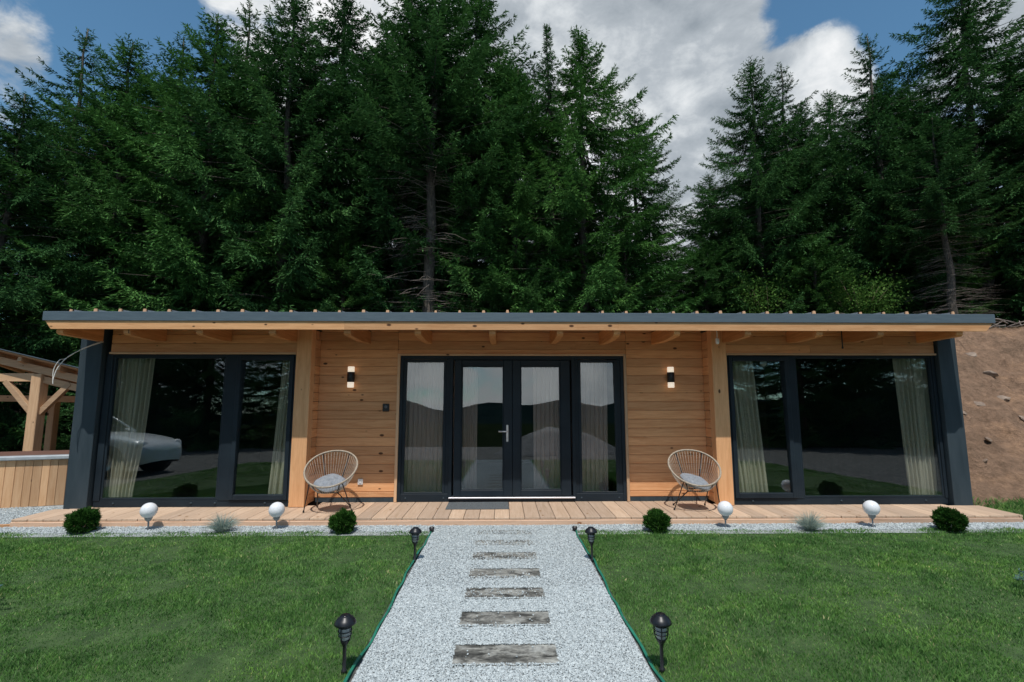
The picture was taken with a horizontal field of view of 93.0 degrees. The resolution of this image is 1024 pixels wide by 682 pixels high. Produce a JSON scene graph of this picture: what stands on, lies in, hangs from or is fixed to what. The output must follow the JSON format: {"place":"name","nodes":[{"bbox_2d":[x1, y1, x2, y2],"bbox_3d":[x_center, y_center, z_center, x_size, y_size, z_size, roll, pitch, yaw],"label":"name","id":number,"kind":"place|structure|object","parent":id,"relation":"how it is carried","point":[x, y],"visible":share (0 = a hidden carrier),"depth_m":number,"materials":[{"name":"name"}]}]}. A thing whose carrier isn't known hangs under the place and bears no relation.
{"place":"outdoors","nodes":[
{"label":"outdoors","id":0,"kind":"place"},
{"bbox_2d":[0,530,429,681],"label":"lawn","id":1,"kind":"structure","parent":0,"point":[212,672],"depth_m":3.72,"materials":[{"name":"green plant"}]},
{"bbox_2d":[334,613,355,673],"bbox_3d":[-1.030,1.892,2.988,0.132,0.398,0.132,3,-6,-34],"label":"solar light","id":2,"kind":"object","parent":1,"relation":"on","point":[344,623],"visible":0.99,"depth_m":2.97,"materials":[{"name":"black metal"}]},
{"bbox_2d":[351,524,656,681],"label":"gravel path","id":3,"kind":"structure","parent":0,"point":[585,583],"depth_m":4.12,"materials":[{"name":"grey gravel"}]},
{"bbox_2d":[468,568,539,577],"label":"stepping slab","id":4,"kind":"structure","parent":3,"relation":"on","point":[533,572],"depth_m":4.71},
{"bbox_2d":[475,540,532,545],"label":"stepping slab","id":5,"kind":"structure","parent":3,"relation":"on","point":[506,542],"depth_m":5.70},
{"bbox_2d":[472,552,536,559],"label":"stepping slab","id":6,"kind":"structure","parent":3,"relation":"on","point":[520,556],"depth_m":5.22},
{"bbox_2d":[459,612,550,626],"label":"stepping slab","id":7,"kind":"structure","parent":3,"relation":"on","point":[483,618],"depth_m":3.71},
{"bbox_2d":[465,588,545,599],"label":"stepping slab","id":8,"kind":"structure","parent":3,"relation":"on","point":[529,593],"depth_m":4.22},
{"bbox_2d":[452,644,559,667],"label":"stepping slab","id":9,"kind":"structure","parent":3,"relation":"on","point":[524,653],"depth_m":3.19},
{"bbox_2d":[0,0,1023,304],"label":"sky","id":10,"kind":"structure","parent":0,"point":[686,54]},
{"bbox_2d":[1,325,1023,505],"bbox_3d":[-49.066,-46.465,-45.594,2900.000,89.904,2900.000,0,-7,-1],"label":"ground","id":11,"kind":"structure","parent":0,"point":[999,423],"depth_m":9.93,"materials":[{"name":"soil"}]},
{"bbox_2d":[0,303,45,450],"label":"spruce tree","id":12,"kind":"object","parent":11,"relation":"on","point":[4,329],"visible":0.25,"depth_m":14.41,"materials":[{"name":"green plant"}]},
{"bbox_2d":[0,349,77,450],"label":"pergola","id":13,"kind":"object","parent":11,"relation":"on","point":[37,403],"visible":0.54,"depth_m":10.05,"materials":[{"name":"brown wood"}]},
{"bbox_2d":[0,88,130,451],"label":"spruce tree","id":14,"kind":"object","parent":11,"relation":"on","point":[9,217],"visible":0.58,"depth_m":14.67,"materials":[{"name":"green plant"}]},
{"bbox_2d":[0,82,140,334],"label":"spruce tree","id":15,"kind":"object","parent":11,"relation":"on","point":[79,162],"depth_m":24.75,"materials":[{"name":"green plant"}]},
{"bbox_2d":[5,283,139,450],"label":"spruce tree","id":16,"kind":"object","parent":11,"relation":"on","point":[74,357],"visible":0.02,"depth_m":14.65,"materials":[{"name":"green plant"}]},
{"bbox_2d":[0,27,160,387],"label":"spruce tree","id":17,"kind":"object","parent":11,"relation":"on","point":[56,95],"visible":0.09,"depth_m":19.98,"materials":[{"name":"green plant"}]},
{"bbox_2d":[43,303,160,449],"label":"spruce tree","id":18,"kind":"object","parent":11,"relation":"on","point":[68,437],"visible":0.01,"depth_m":13.11,"materials":[{"name":"green plant"}]},
{"bbox_2d":[0,32,229,446],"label":"spruce tree","id":19,"kind":"object","parent":11,"relation":"on","point":[137,91],"visible":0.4,"depth_m":16.13,"materials":[{"name":"green plant"}]},
{"bbox_2d":[56,70,222,297],"bbox_3d":[-17.742,-5.763,24.564,8.976,16.736,8.879,6,-9,-45],"label":"spruce tree","id":20,"kind":"object","parent":11,"relation":"on","point":[156,80],"visible":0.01,"depth_m":24.50,"materials":[{"name":"green plant"}]},
{"bbox_2d":[19,31,261,351],"bbox_3d":[-14.932,-5.742,20.650,9.549,16.401,8.494,5,-9,-28],"label":"spruce tree","id":21,"kind":"object","parent":11,"relation":"on","point":[184,47],"visible":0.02,"depth_m":20.16,"materials":[{"name":"green plant"}]},
{"bbox_2d":[0,7,336,449],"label":"spruce tree","id":22,"kind":"object","parent":11,"relation":"on","point":[184,235],"visible":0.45,"depth_m":15.71,"materials":[{"name":"green plant"}]},
{"bbox_2d":[142,237,277,311],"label":"spruce tree","id":23,"kind":"object","parent":11,"relation":"on","point":[222,261],"visible":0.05,"depth_m":16.25,"materials":[{"name":"green plant"}]},
{"bbox_2d":[107,0,343,311],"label":"spruce tree","id":24,"kind":"object","parent":11,"relation":"on","point":[246,34],"visible":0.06,"depth_m":17.55,"materials":[{"name":"green plant"}]},
{"bbox_2d":[128,0,396,311],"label":"spruce tree","id":25,"kind":"object","parent":11,"relation":"on","point":[290,69],"visible":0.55,"depth_m":16.30,"materials":[{"name":"green plant"}]},
{"bbox_2d":[212,0,441,311],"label":"spruce tree","id":26,"kind":"object","parent":11,"relation":"on","point":[345,44],"visible":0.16,"depth_m":18.89,"materials":[{"name":"green plant"}]},
{"bbox_2d":[273,227,403,311],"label":"spruce tree","id":27,"kind":"object","parent":11,"relation":"on","point":[330,278],"visible":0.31,"depth_m":16.70,"materials":[{"name":"green plant"}]},
{"bbox_2d":[303,53,445,310],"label":"spruce tree","id":28,"kind":"object","parent":11,"relation":"on","point":[365,204],"depth_m":23.27,"materials":[{"name":"green plant"}]},
{"bbox_2d":[302,0,498,312],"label":"spruce tree","id":29,"kind":"object","parent":11,"relation":"on","point":[403,263],"visible":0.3,"depth_m":17.59,"materials":[{"name":"green plant"}]},
{"bbox_2d":[323,0,541,312],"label":"spruce tree","id":30,"kind":"object","parent":11,"relation":"on","point":[432,17],"visible":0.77,"depth_m":16.81,"materials":[{"name":"green plant"}]},
{"bbox_2d":[339,0,593,312],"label":"spruce tree","id":31,"kind":"object","parent":11,"relation":"on","point":[478,30],"visible":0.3,"depth_m":17.77,"materials":[{"name":"green plant"}]},
{"bbox_2d":[433,64,597,312],"bbox_3d":[0.121,-4.666,18.173,6.483,11.983,6.553,-2,-8,19],"label":"spruce tree","id":32,"kind":"object","parent":11,"relation":"on","point":[515,174],"visible":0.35,"depth_m":17.15,"materials":[{"name":"green plant"}]},
{"bbox_2d":[42,309,994,508],"bbox_3d":[0.164,1.265,9.715,13.470,3.197,6.216,0,-7,-1],"label":"cabin","id":33,"kind":"object","parent":11,"relation":"on","point":[829,419],"visible":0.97,"depth_m":7.64,"materials":[{"name":"brown wood"}]},
{"bbox_2d":[52,341,103,383],"bbox_3d":[-6.298,0.302,7.061,0.052,0.665,0.532,-5,-8,33],"label":"cable","id":34,"kind":"object","parent":33,"relation":"hanging from","point":[69,356],"visible":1,"depth_m":6.92,"materials":[{"name":"white plastic"}]},
{"bbox_2d":[105,358,154,496],"bbox_3d":[-5.875,1.256,7.444,0.631,2.380,0.090,0,-7,-1],"label":"curtain","id":35,"kind":"object","parent":33,"relation":"hanging from","point":[134,379],"visible":0.73,"depth_m":7.43,"materials":[{"name":"beige fabric"}]},
{"bbox_2d":[93,354,295,506],"bbox_3d":[-4.741,1.331,7.328,2.865,2.260,0.095,0,-7,-1],"label":"window","id":36,"kind":"structure","parent":33,"relation":"in","point":[225,496],"depth_m":7.28,"materials":[{"name":"black metal"}]},
{"bbox_2d":[268,354,295,493],"bbox_3d":[-3.446,1.262,7.488,0.510,2.380,0.090,0,-7,-1],"label":"curtain","id":37,"kind":"object","parent":33,"relation":"hanging from","point":[276,475],"visible":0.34,"depth_m":7.45,"materials":[{"name":"beige fabric"}]},
{"bbox_2d":[347,366,354,387],"bbox_3d":[-2.543,0.570,7.675,0.114,0.330,0.130,0,-7,-1],"label":"wall light","id":38,"kind":"object","parent":33,"relation":"attached to","point":[350,376],"visible":1,"depth_m":7.63,"materials":[{"name":"black plastic"}]},
{"bbox_2d":[404,359,446,491],"bbox_3d":[-1.408,1.314,7.913,0.804,2.380,0.062,0,-7,-1],"label":"curtain","id":39,"kind":"object","parent":33,"relation":"hanging from","point":[424,431],"visible":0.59,"depth_m":7.90,"materials":[{"name":"beige fabric"}]},
{"bbox_2d":[453,360,477,488],"bbox_3d":[-0.768,1.318,7.944,0.402,2.380,0.062,0,-7,-1],"label":"curtain","id":40,"kind":"object","parent":33,"relation":"hanging from","point":[469,436],"visible":0.47,"depth_m":7.93,"materials":[{"name":"beige fabric"}]},
{"bbox_2d":[453,360,511,495],"bbox_3d":[-0.455,1.357,7.668,0.918,2.115,0.153,0,-7,-1],"label":"door","id":41,"kind":"structure","parent":33,"relation":"in","point":[506,490],"depth_m":7.66,"materials":[{"name":"black metal"}]},
{"bbox_2d":[512,360,570,495],"bbox_3d":[0.466,1.364,7.721,0.918,2.115,0.080,0,-7,-1],"label":"door","id":42,"kind":"structure","parent":33,"relation":"in","point":[564,365],"depth_m":7.68,"materials":[{"name":"black metal"}]},
{"bbox_2d":[533,367,559,487],"bbox_3d":[0.625,1.321,7.970,0.551,2.380,0.062,0,-7,-1],"label":"curtain","id":43,"kind":"object","parent":33,"relation":"hanging from","point":[546,437],"visible":0.63,"depth_m":7.95,"materials":[{"name":"beige fabric"}]},
{"bbox_2d":[571,363,608,494],"bbox_3d":[1.270,1.320,7.962,0.602,2.380,0.062,0,-7,-1],"label":"curtain","id":44,"kind":"object","parent":33,"relation":"hanging from","point":[594,423],"visible":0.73,"depth_m":7.95,"materials":[{"name":"beige fabric"}]},
{"bbox_2d":[667,367,674,387],"bbox_3d":[2.537,0.581,7.768,0.114,0.330,0.130,0,-7,-1],"label":"wall light","id":45,"kind":"object","parent":33,"relation":"attached to","point":[670,377],"visible":1,"depth_m":7.72,"materials":[{"name":"black plastic"}]},
{"bbox_2d":[732,361,767,491],"bbox_3d":[3.617,1.278,7.618,0.722,2.380,0.090,0,-7,-1],"label":"curtain","id":46,"kind":"object","parent":33,"relation":"hanging from","point":[752,469],"visible":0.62,"depth_m":7.59,"materials":[{"name":"beige fabric"}]},
{"bbox_2d":[726,355,947,504],"bbox_3d":[4.985,1.353,7.507,3.300,2.260,0.095,0,-7,-1],"label":"window","id":47,"kind":"structure","parent":33,"relation":"in","point":[796,496],"depth_m":7.44,"materials":[{"name":"black metal"}]},
{"bbox_2d":[892,359,937,494],"bbox_3d":[6.348,1.284,7.668,0.544,2.380,0.089,0,-7,-1],"label":"curtain","id":48,"kind":"object","parent":33,"relation":"hanging from","point":[911,384],"visible":0.84,"depth_m":7.65,"materials":[{"name":"beige fabric"}]},
{"bbox_2d":[443,81,598,312],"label":"spruce tree","id":49,"kind":"object","parent":11,"relation":"on","point":[520,179],"visible":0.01,"depth_m":23.41,"materials":[{"name":"green plant"}]},
{"bbox_2d":[472,241,586,312],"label":"spruce tree","id":50,"kind":"object","parent":11,"relation":"on","point":[527,247],"visible":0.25,"depth_m":16.51,"materials":[{"name":"green plant"}]},
{"bbox_2d":[513,24,589,312],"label":"spruce tree","id":51,"kind":"object","parent":11,"relation":"on","point":[551,100],"visible":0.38,"depth_m":17.85,"materials":[{"name":"green plant"}]},
{"bbox_2d":[479,24,711,312],"bbox_3d":[2.517,-5.220,18.136,8.189,14.017,8.037,6,-9,-41],"label":"spruce tree","id":52,"kind":"object","parent":11,"relation":"on","point":[593,134],"visible":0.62,"depth_m":17.07,"materials":[{"name":"green plant"}]},
{"bbox_2d":[573,218,691,312],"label":"spruce tree","id":53,"kind":"object","parent":11,"relation":"on","point":[623,288],"visible":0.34,"depth_m":16.96,"materials":[{"name":"green plant"}]},
{"bbox_2d":[572,109,714,312],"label":"spruce tree","id":54,"kind":"object","parent":11,"relation":"on","point":[659,187],"visible":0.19,"depth_m":19.82,"materials":[{"name":"green plant"}]},
{"bbox_2d":[620,211,693,309],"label":"spruce tree","id":55,"kind":"object","parent":11,"relation":"on","point":[675,251],"visible":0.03,"depth_m":21.41,"materials":[{"name":"green plant"}]},
{"bbox_2d":[651,255,718,312],"bbox_3d":[6.619,-1.918,18.929,3.472,3.957,3.414,0,-7,-1],"label":"leafy shrub","id":56,"kind":"object","parent":11,"relation":"on","point":[692,291],"visible":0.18,"depth_m":18.30,"materials":[{"name":"green plant"}]},
{"bbox_2d":[656,242,765,312],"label":"spruce tree","id":57,"kind":"object","parent":11,"relation":"on","point":[706,275],"visible":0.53,"depth_m":17.68,"materials":[{"name":"green plant"}]},
{"bbox_2d":[667,172,777,311],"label":"spruce tree","id":58,"kind":"object","parent":11,"relation":"on","point":[699,233],"visible":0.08,"depth_m":21.73,"materials":[{"name":"green plant"}]},
{"bbox_2d":[674,211,800,313],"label":"spruce tree","id":59,"kind":"object","parent":11,"relation":"on","point":[721,223],"visible":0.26,"depth_m":18.38,"materials":[{"name":"green plant"}]},
{"bbox_2d":[686,146,827,279],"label":"spruce tree","id":60,"kind":"object","parent":11,"relation":"on","point":[822,227],"depth_m":25.16,"materials":[{"name":"green plant"}]},
{"bbox_2d":[680,56,848,313],"bbox_3d":[9.417,-5.449,18.685,5.780,11.701,5.718,-3,-8,29],"label":"spruce tree","id":61,"kind":"object","parent":11,"relation":"on","point":[752,137],"visible":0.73,"depth_m":18.23,"materials":[{"name":"green plant"}]},
{"bbox_2d":[716,259,816,313],"bbox_3d":[8.650,-1.441,17.189,3.223,2.769,3.091,4,-8,-28],"label":"leafy shrub","id":62,"kind":"object","parent":11,"relation":"on","point":[759,304],"visible":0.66,"depth_m":16.72,"materials":[{"name":"green plant"}]},
{"bbox_2d":[720,62,879,313],"bbox_3d":[11.110,-5.799,19.726,6.752,12.068,6.006,-3,-9,30],"label":"spruce tree","id":63,"kind":"object","parent":11,"relation":"on","point":[816,188],"visible":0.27,"depth_m":18.68,"materials":[{"name":"green plant"}]},
{"bbox_2d":[759,234,877,313],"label":"spruce tree","id":64,"kind":"object","parent":11,"relation":"on","point":[818,264],"visible":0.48,"depth_m":16.50,"materials":[{"name":"green plant"}]},
{"bbox_2d":[752,102,889,307],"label":"spruce tree","id":65,"kind":"object","parent":11,"relation":"on","point":[820,229],"visible":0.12,"depth_m":19.26,"materials":[{"name":"green plant"}]},
{"bbox_2d":[783,88,882,301],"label":"spruce tree","id":66,"kind":"object","parent":11,"relation":"on","point":[828,103],"visible":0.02,"depth_m":25.46,"materials":[{"name":"green plant"}]},
{"bbox_2d":[799,257,913,313],"bbox_3d":[11.297,-1.368,16.015,3.160,2.534,2.834,-6,-9,42],"label":"leafy shrub","id":67,"kind":"object","parent":11,"relation":"on","point":[876,298],"visible":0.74,"depth_m":15.50,"materials":[{"name":"green plant"}]},
{"bbox_2d":[785,33,1023,325],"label":"spruce tree","id":68,"kind":"object","parent":11,"relation":"on","point":[884,142],"visible":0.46,"depth_m":17.60,"materials":[{"name":"green plant"}]},
{"bbox_2d":[812,69,1020,309],"bbox_3d":[15.868,-5.503,20.055,6.764,12.165,6.924,6,-9,-41],"label":"spruce tree","id":69,"kind":"object","parent":11,"relation":"on","point":[864,137],"visible":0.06,"depth_m":19.45,"materials":[{"name":"green plant"}]},
{"bbox_2d":[846,216,1016,317],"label":"spruce tree","id":70,"kind":"object","parent":11,"relation":"on","point":[919,272],"visible":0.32,"depth_m":16.57,"materials":[{"name":"green plant"}]},
{"bbox_2d":[839,313,1023,327],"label":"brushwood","id":71,"kind":"object","parent":11,"relation":"on","point":[1000,321],"visible":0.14,"depth_m":13.62,"materials":[{"name":"plant"}]},
{"bbox_2d":[855,67,1012,327],"bbox_3d":[21.073,-6.562,24.821,9.324,15.727,9.547,0,-7,-4],"label":"spruce tree","id":72,"kind":"object","parent":11,"relation":"on","point":[904,85],"visible":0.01,"depth_m":25.44,"materials":[{"name":"green plant"}]},
{"bbox_2d":[849,0,1023,325],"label":"spruce tree","id":73,"kind":"object","parent":11,"relation":"on","point":[971,53],"visible":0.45,"depth_m":17.02,"materials":[{"name":"green plant"}]},
{"bbox_2d":[872,110,1023,314],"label":"spruce tree","id":74,"kind":"object","parent":11,"relation":"on","point":[934,185],"visible":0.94,"depth_m":15.08,"materials":[{"name":"green plant"}]},
{"bbox_2d":[959,41,1023,327],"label":"spruce tree","id":75,"kind":"object","parent":11,"relation":"on","point":[1017,245],"visible":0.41,"depth_m":16.46,"materials":[{"name":"green plant"}]},
{"bbox_2d":[959,55,1023,327],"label":"spruce tree","id":76,"kind":"object","parent":11,"relation":"on","point":[1014,133],"visible":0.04,"depth_m":18.43,"materials":[{"name":"green plant"}]},
{"bbox_2d":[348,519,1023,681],"bbox_3d":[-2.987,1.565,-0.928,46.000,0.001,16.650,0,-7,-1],"label":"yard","id":77,"kind":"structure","parent":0,"point":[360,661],"depth_m":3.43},
{"bbox_2d":[1,505,62,522],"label":"gravel bed","id":78,"kind":"object","parent":77,"relation":"on","point":[57,506],"depth_m":7.45,"materials":[{"name":"grey gravel"}]},
{"bbox_2d":[0,450,68,507],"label":"raised pool","id":79,"kind":"structure","parent":78,"relation":"on","point":[32,478],"depth_m":7.69,"materials":[{"name":"brown wood"}]},
{"bbox_2d":[343,531,431,681],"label":"lawn edging","id":80,"kind":"object","parent":77,"relation":"on","point":[357,660],"visible":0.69,"depth_m":3.63,"materials":[{"name":"green plastic"}]},
{"bbox_2d":[409,527,421,562],"bbox_3d":[-1.010,2.145,5.055,0.132,0.398,0.132,2,-6,-5],"label":"solar light","id":81,"kind":"object","parent":77,"relation":"on","point":[414,532],"visible":0.93,"depth_m":5.04,"materials":[{"name":"black metal"}]},
{"bbox_2d":[0,506,1023,536],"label":"gravel","id":82,"kind":"structure","parent":77,"relation":"on","point":[386,528],"depth_m":6.37,"materials":[{"name":"grey gravel"}]},
{"bbox_2d":[62,506,102,534],"bbox_3d":[-5.443,2.269,6.168,0.413,0.345,0.395,-6,-9,38],"label":"thuja bush","id":83,"kind":"object","parent":82,"relation":"on","point":[81,520],"visible":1,"depth_m":6.10,"materials":[{"name":"green plant"}]},
{"bbox_2d":[139,502,157,529],"bbox_3d":[-4.694,2.276,6.275,0.194,0.367,0.194,-4,-5,38],"label":"globe lamp","id":84,"kind":"object","parent":82,"relation":"on","point":[148,511],"visible":0.99,"depth_m":6.23,"materials":[{"name":"white"}]},
{"bbox_2d":[200,511,243,532],"bbox_3d":[-3.681,2.287,6.163,0.535,0.280,0.537,0,-7,-1],"label":"fescue","id":85,"kind":"object","parent":82,"relation":"on","point":[221,526],"visible":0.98,"depth_m":6.14,"materials":[{"name":"green plant"}]},
{"bbox_2d":[268,502,284,528],"bbox_3d":[-3.057,2.281,6.311,0.194,0.367,0.194,-2,-6,-2],"label":"globe lamp","id":86,"kind":"object","parent":82,"relation":"on","point":[276,510],"visible":0.99,"depth_m":6.26,"materials":[{"name":"grey plastic"}]},
{"bbox_2d":[327,507,357,534],"bbox_3d":[-2.154,2.274,6.165,0.394,0.334,0.383,0,-7,-1],"label":"thuja bush","id":87,"kind":"object","parent":82,"relation":"on","point":[343,520],"visible":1,"depth_m":6.08,"materials":[{"name":"green plant"}]},
{"bbox_2d":[10,501,1022,526],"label":"deck","id":88,"kind":"structure","parent":82,"relation":"on","point":[520,513],"depth_m":6.71,"materials":[{"name":"brown wood"}]},
{"bbox_2d":[302,450,357,512],"bbox_3d":[-2.603,2.010,6.960,0.747,0.826,0.626,0,-7,-4],"label":"string chair","id":89,"kind":"object","parent":88,"relation":"on","point":[314,487],"visible":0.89,"depth_m":6.99,"materials":[{"name":"wicker"}]},
{"bbox_2d":[313,473,346,492],"bbox_3d":[-2.603,2.033,6.957,0.456,0.127,0.456,1,15,-11],"label":"cushion","id":90,"kind":"object","parent":89,"relation":"on","point":[329,480],"visible":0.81,"depth_m":6.89,"materials":[{"name":"white fabric"}]},
{"bbox_2d":[446,502,508,509],"bbox_3d":[-0.509,2.455,7.247,0.920,0.012,0.470,0,-7,-2],"label":"doormat","id":91,"kind":"object","parent":88,"relation":"on","point":[473,505],"visible":1,"depth_m":7.22,"materials":[{"name":"grey fabric"}]},
{"bbox_2d":[667,449,721,509],"bbox_3d":[2.666,2.025,7.077,0.747,0.826,0.626,0,-7,3],"label":"string chair","id":92,"kind":"object","parent":88,"relation":"on","point":[712,485],"visible":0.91,"depth_m":7.13,"materials":[{"name":"beige fabric"}]},
{"bbox_2d":[680,473,710,490],"bbox_3d":[2.666,2.046,7.064,0.456,0.127,0.456,22,11,38],"label":"cushion","id":93,"kind":"object","parent":92,"relation":"on","point":[693,479],"visible":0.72,"depth_m":6.97,"materials":[{"name":"white fabric"}]},
{"bbox_2d":[642,508,672,533],"bbox_3d":[1.849,2.282,6.207,0.372,0.328,0.354,-6,-10,43],"label":"thuja bush","id":94,"kind":"object","parent":82,"relation":"on","point":[660,519],"visible":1,"depth_m":6.11,"materials":[{"name":"green plant"}]},
{"bbox_2d":[717,501,732,526],"bbox_3d":[2.800,2.289,6.376,0.194,0.367,0.194,0,-5,5],"label":"globe lamp","id":95,"kind":"object","parent":82,"relation":"on","point":[725,509],"visible":1,"depth_m":6.32,"materials":[{"name":"grey plastic"}]},
{"bbox_2d":[788,509,830,530],"bbox_3d":[3.829,2.301,6.265,0.500,0.279,0.511,0,-7,-1],"label":"fescue","id":96,"kind":"object","parent":82,"relation":"on","point":[807,524],"visible":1,"depth_m":6.22,"materials":[{"name":"green plant"}]},
{"bbox_2d":[862,500,879,526],"bbox_3d":[4.750,2.293,6.411,0.194,0.367,0.194,3,-9,-16],"label":"globe lamp","id":97,"kind":"object","parent":82,"relation":"on","point":[871,508],"visible":1,"depth_m":6.37,"materials":[{"name":"grey plastic"}]},
{"bbox_2d":[930,506,969,532],"bbox_3d":[5.619,2.280,6.237,0.408,0.339,0.442,0,-7,-1],"label":"thuja bush","id":98,"kind":"object","parent":82,"relation":"on","point":[949,519],"visible":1,"depth_m":6.16,"materials":[{"name":"green plant"}]},
{"bbox_2d":[585,526,596,561],"bbox_3d":[0.832,2.147,5.069,0.132,0.398,0.132,-3,-5,6],"label":"solar light","id":99,"kind":"object","parent":77,"relation":"on","point":[590,531],"visible":0.98,"depth_m":5.05,"materials":[{"name":"black metal"}]},
{"bbox_2d":[576,530,664,681],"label":"lawn edging","id":100,"kind":"object","parent":77,"relation":"on","point":[634,635],"visible":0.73,"depth_m":3.60,"materials":[{"name":"green plastic"}]},
{"bbox_2d":[973,496,1023,518],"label":"wild grass","id":101,"kind":"structure","parent":77,"relation":"on","point":[1014,506],"depth_m":7.49,"materials":[{"name":"green plant"}]},
{"bbox_2d":[578,526,1023,681],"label":"lawn","id":102,"kind":"structure","parent":0,"point":[807,673],"depth_m":3.97,"materials":[{"name":"green plant"}]},
{"bbox_2d":[650,612,671,672],"bbox_3d":[0.924,1.893,3.003,0.132,0.398,0.132,3,-6,-38],"label":"solar light","id":103,"kind":"object","parent":102,"relation":"on","point":[661,622],"visible":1,"depth_m":2.99,"materials":[{"name":"black metal"}]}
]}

